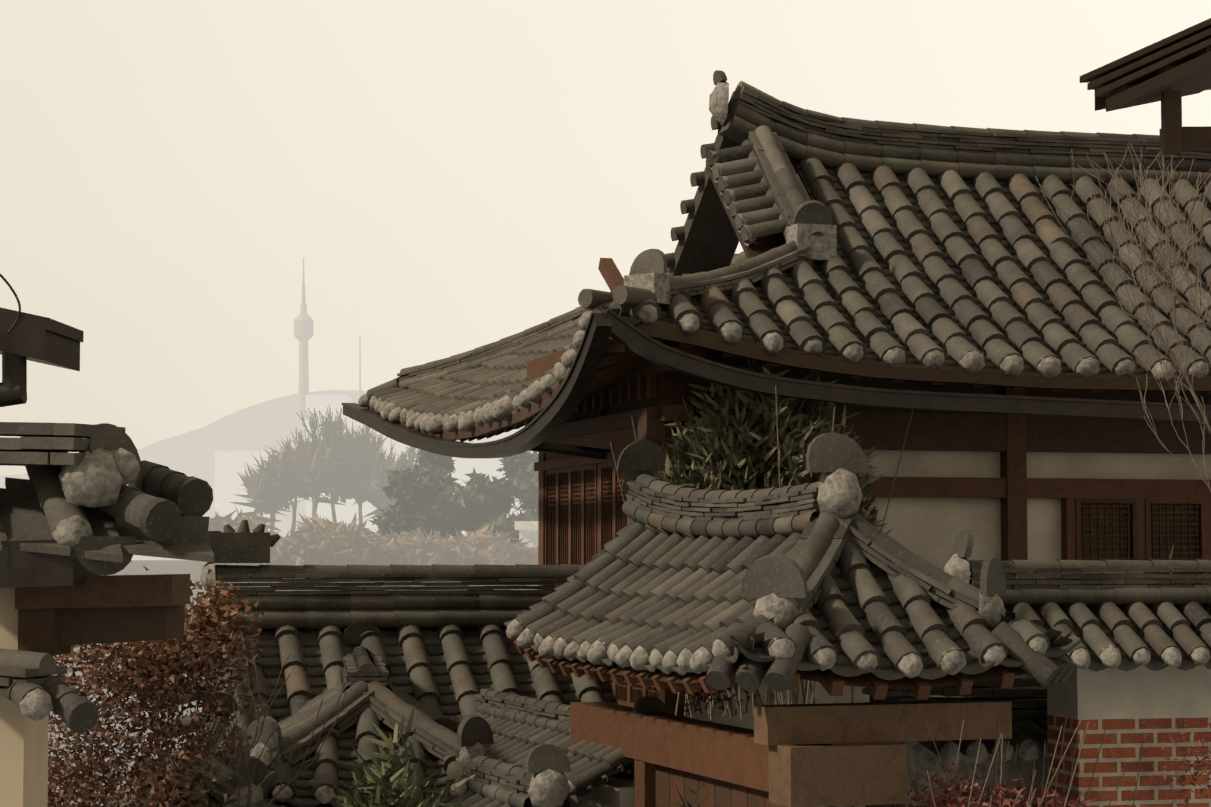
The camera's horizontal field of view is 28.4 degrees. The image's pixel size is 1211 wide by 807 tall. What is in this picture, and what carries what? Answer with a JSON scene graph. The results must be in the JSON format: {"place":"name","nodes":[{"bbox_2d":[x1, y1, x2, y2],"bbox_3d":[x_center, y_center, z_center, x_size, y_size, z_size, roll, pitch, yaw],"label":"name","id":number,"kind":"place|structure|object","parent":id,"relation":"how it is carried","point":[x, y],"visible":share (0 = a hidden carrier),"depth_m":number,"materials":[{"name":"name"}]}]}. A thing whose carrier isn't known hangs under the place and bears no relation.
{"place":"outdoors","nodes":[
{"label":"outdoors","id":0,"kind":"place"},
{"bbox_2d":[0,587,48,806],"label":"wall","id":1,"kind":"structure","parent":0,"point":[23,761],"depth_m":9.97,"materials":[{"name":"paint"}]},
{"bbox_2d":[0,274,101,587],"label":"roof eave","id":2,"kind":"object","parent":1,"relation":"on","point":[24,337],"visible":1,"depth_m":9.88,"materials":[{"name":"wood"}]},
{"bbox_2d":[15,574,189,655],"bbox_3d":[-2.120,0.895,10.167,0.630,0.336,0.607,0,-4,1],"label":"timber","id":3,"kind":"object","parent":1,"relation":"attached to","point":[56,620],"visible":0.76,"depth_m":9.96,"materials":[{"name":"brown wood"}]},
{"bbox_2d":[0,422,213,733],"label":"tiles","id":4,"kind":"object","parent":1,"relation":"on","point":[157,510],"visible":0.77,"depth_m":9.79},
{"bbox_2d":[0,448,140,720],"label":"mortar","id":5,"kind":"object","parent":4,"relation":"on","point":[99,477],"visible":0.92,"depth_m":9.75,"materials":[{"name":"white concrete"}]},
{"bbox_2d":[47,561,346,806],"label":"shrub","id":6,"kind":"object","parent":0,"point":[151,681],"depth_m":12.84,"materials":[{"name":"brown plant"}]},
{"bbox_2d":[144,607,257,754],"bbox_3d":[-2.606,2.239,15.865,1.345,1.766,2.320,0,-4,1],"label":"shrub","id":7,"kind":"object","parent":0,"point":[252,714],"visible":0.1,"depth_m":16.15,"materials":[{"name":"brown plant"}]},
{"bbox_2d":[0,390,473,559],"bbox_3d":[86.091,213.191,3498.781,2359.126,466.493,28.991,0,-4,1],"label":"hill","id":8,"kind":"structure","parent":0,"point":[250,428],"depth_m":3512.55,"materials":[{"name":"grey"}]},
{"bbox_2d":[294,257,360,419],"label":"tower","id":9,"kind":"structure","parent":8,"relation":"on","point":[303,328],"depth_m":3503.96,"materials":[{"name":"grey concrete"}]},
{"bbox_2d":[48,560,505,806],"bbox_3d":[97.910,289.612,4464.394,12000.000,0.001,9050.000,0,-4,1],"label":"wall","id":10,"kind":"structure","parent":0,"point":[190,567],"depth_m":286.39,"materials":[{"name":"white paint"}]},
{"bbox_2d":[215,395,537,535],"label":"hazy city","id":11,"kind":"object","parent":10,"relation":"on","point":[229,466],"visible":0.12,"depth_m":2206.02},
{"bbox_2d":[263,404,419,534],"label":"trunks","id":12,"kind":"object","parent":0,"point":[330,427],"visible":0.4,"depth_m":82.10,"materials":[{"name":"grey plant"}]},
{"bbox_2d":[230,420,404,518],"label":"bare trees","id":13,"kind":"object","parent":12,"relation":"attached to","point":[365,479],"visible":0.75,"depth_m":81.95,"materials":[{"name":"grey plant"}]},
{"bbox_2d":[275,802,427,806],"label":"timber gate","id":14,"kind":"object","parent":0,"point":[285,804],"depth_m":13.66,"materials":[{"name":"brown wood"}]},
{"bbox_2d":[108,692,284,806],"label":"lane coping tiles","id":15,"kind":"object","parent":14,"relation":"on","point":[225,784],"visible":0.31,"depth_m":13.32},
{"bbox_2d":[116,711,263,806],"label":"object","id":16,"kind":"object","parent":15,"relation":"on","point":[256,796],"visible":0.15,"depth_m":13.20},
{"bbox_2d":[432,717,571,806],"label":"lane coping tiles","id":17,"kind":"object","parent":14,"relation":"on","point":[494,782],"visible":0.4,"depth_m":13.04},
{"bbox_2d":[528,769,570,806],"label":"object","id":18,"kind":"object","parent":17,"relation":"on","point":[549,788],"visible":0.46,"depth_m":12.54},
{"bbox_2d":[456,687,668,802],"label":"gatewall coping tiles","id":19,"kind":"object","parent":14,"relation":"on","point":[521,726],"visible":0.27,"depth_m":15.00,"materials":[{"name":"grey ceramic"}]},
{"bbox_2d":[499,758,633,797],"bbox_3d":[-0.881,2.215,16.935,3.217,0.501,6.803,0,-4,1],"label":"gate wall mortar","id":20,"kind":"object","parent":19,"relation":"on","point":[573,790],"depth_m":13.59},
{"bbox_2d":[194,506,537,590],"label":"bushes","id":21,"kind":"object","parent":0,"point":[317,541],"visible":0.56,"depth_m":61.71,"materials":[{"name":"plant"}]},
{"bbox_2d":[231,621,502,806],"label":"gate roof tiles","id":22,"kind":"object","parent":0,"point":[371,693],"visible":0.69,"depth_m":14.02,"materials":[{"name":"grey ceramic"}]},
{"bbox_2d":[250,643,486,803],"bbox_3d":[-1.559,1.998,15.360,2.332,0.842,3.838,0,-4,1],"label":"gate roof mortar","id":23,"kind":"object","parent":22,"relation":"attached to","point":[322,794],"visible":0.12,"depth_m":13.72,"materials":[{"name":"grey concrete"}]},
{"bbox_2d":[368,449,538,550],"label":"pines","id":24,"kind":"object","parent":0,"point":[427,499],"visible":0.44,"depth_m":76.26,"materials":[{"name":"green plant"}]},
{"bbox_2d":[330,705,703,806],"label":"shrub","id":25,"kind":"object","parent":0,"point":[375,780],"visible":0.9,"depth_m":12.42,"materials":[{"name":"green plant"}]},
{"bbox_2d":[515,521,537,547],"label":"white building","id":26,"kind":"structure","parent":0,"point":[528,531],"depth_m":69.90,"materials":[{"name":"white paint"}]},
{"bbox_2d":[213,564,853,806],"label":"neighbour roof tiles","id":27,"kind":"object","parent":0,"point":[442,644],"visible":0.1,"depth_m":17.19,"materials":[{"name":"grey ceramic"}]},
{"bbox_2d":[200,562,216,595],"bbox_3d":[0.884,2.384,16.617,7.612,2.594,5.241,0,-4,1],"label":"neighbour roof mortar","id":28,"kind":"object","parent":27,"relation":"attached to","point":[204,574],"visible":0.29,"depth_m":17.03,"materials":[{"name":"white concrete"}]},
{"bbox_2d":[207,520,280,562],"bbox_3d":[-2.663,0.991,17.167,0.655,0.312,0.160,1,-4,-17],"label":"dragon head","id":29,"kind":"object","parent":27,"relation":"on","point":[242,544],"visible":0.92,"depth_m":17.11},
{"bbox_2d":[929,545,1209,696],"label":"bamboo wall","id":30,"kind":"structure","parent":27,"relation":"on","point":[1171,554],"depth_m":16.76,"materials":[{"name":"plant"}]},
{"bbox_2d":[0,0,1210,475],"label":"sky","id":31,"kind":"structure","parent":0,"point":[448,178],"materials":[{"name":"beige"}]},
{"bbox_2d":[653,358,891,533],"bbox_3d":[1.069,0.674,16.121,1.728,2.046,1.336,0,-4,1],"label":"bamboo bush","id":32,"kind":"object","parent":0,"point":[710,469],"visible":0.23,"depth_m":15.87,"materials":[{"name":"green plant"}]},
{"bbox_2d":[368,159,1210,806],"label":"building wall","id":33,"kind":"structure","parent":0,"point":[583,519],"depth_m":16.95,"materials":[{"name":"brown wood"}]},
{"bbox_2d":[368,99,809,430],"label":"roof tiles","id":34,"kind":"object","parent":33,"relation":"on","point":[705,235],"visible":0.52,"depth_m":19.56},
{"bbox_2d":[610,386,913,719],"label":"bamboo stems","id":35,"kind":"object","parent":33,"relation":"on","point":[769,696],"visible":0.17,"depth_m":15.96,"materials":[{"name":"green plant"}]},
{"bbox_2d":[342,308,1210,459],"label":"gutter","id":36,"kind":"object","parent":33,"relation":"attached to","point":[547,421],"visible":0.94,"depth_m":16.06,"materials":[{"name":"wood"}]},
{"bbox_2d":[358,80,1208,433],"bbox_3d":[1.089,-1.161,18.194,11.188,2.666,5.525,-2,-4,30],"label":"roof mortar","id":37,"kind":"object","parent":33,"relation":"on","point":[824,246],"visible":0.79,"depth_m":16.69,"materials":[{"name":"grey concrete"}]},
{"bbox_2d":[367,70,1210,400],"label":"roof tiles","id":38,"kind":"object","parent":33,"relation":"on","point":[955,244],"visible":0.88,"depth_m":17.79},
{"bbox_2d":[1081,503,1199,583],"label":"paper window","id":39,"kind":"structure","parent":33,"relation":"attached to","point":[1156,532],"depth_m":17.26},
{"bbox_2d":[513,576,1066,806],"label":"gate","id":40,"kind":"structure","parent":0,"point":[709,753],"depth_m":12.71,"materials":[{"name":"brown wood"}]},
{"bbox_2d":[504,440,1080,691],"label":"gate roof tiles","id":41,"kind":"object","parent":40,"relation":"on","point":[676,570],"visible":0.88,"depth_m":12.02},
{"bbox_2d":[506,468,1047,678],"bbox_3d":[0.828,0.850,13.143,2.922,1.164,4.027,0,-4,1],"label":"gate roof mortar","id":42,"kind":"object","parent":41,"relation":"attached to","point":[783,612],"visible":0.6,"depth_m":11.57,"materials":[{"name":"white concrete"}]},
{"bbox_2d":[806,432,870,472],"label":"ridge-end tile","id":43,"kind":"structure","parent":40,"relation":"on","point":[832,452],"depth_m":12.23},
{"bbox_2d":[817,468,862,518],"bbox_3d":[1.193,0.465,12.172,0.236,0.270,0.151,0,-4,1],"label":"gate ridge mortar","id":44,"kind":"object","parent":40,"relation":"on","point":[840,495],"visible":0.96,"depth_m":12.12,"materials":[{"name":"grey concrete"}]},
{"bbox_2d":[754,700,1011,806],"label":"timber gate","id":45,"kind":"object","parent":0,"point":[862,760],"visible":1,"depth_m":11.40,"materials":[{"name":"brown wood"}]},
{"bbox_2d":[678,684,1210,806],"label":"bare shrub","id":46,"kind":"object","parent":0,"point":[963,801],"depth_m":11.49,"materials":[{"name":"brown plant"}]},
{"bbox_2d":[862,674,1047,806],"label":"wall","id":47,"kind":"structure","parent":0,"point":[922,758],"depth_m":13.01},
{"bbox_2d":[869,569,1149,756],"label":"stack wall tiles","id":48,"kind":"object","parent":47,"relation":"on","point":[1029,703],"visible":0.12,"depth_m":13.27,"materials":[{"name":"grey ceramic"}]},
{"bbox_2d":[1022,143,1210,491],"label":"bare tree","id":49,"kind":"object","parent":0,"point":[1144,254],"visible":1,"depth_m":11.74,"materials":[{"name":"brown plant"}]},
{"bbox_2d":[1047,665,1210,806],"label":"brick wall","id":50,"kind":"structure","parent":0,"point":[1120,751],"depth_m":12.66,"materials":[{"name":"red brick"}]},
{"bbox_2d":[948,530,1210,671],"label":"brickwall coping tiles","id":51,"kind":"object","parent":50,"relation":"on","point":[1156,615],"visible":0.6,"depth_m":12.67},
{"bbox_2d":[944,554,1210,668],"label":"brickwall coping mortar","id":52,"kind":"object","parent":51,"relation":"attached to","point":[959,568],"visible":0.42,"depth_m":12.32,"materials":[{"name":"white concrete"}]},
{"bbox_2d":[1080,18,1210,153],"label":"eave","id":53,"kind":"object","parent":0,"point":[1170,72],"visible":1,"depth_m":9.65,"materials":[{"name":"brown wood"}]}
]}

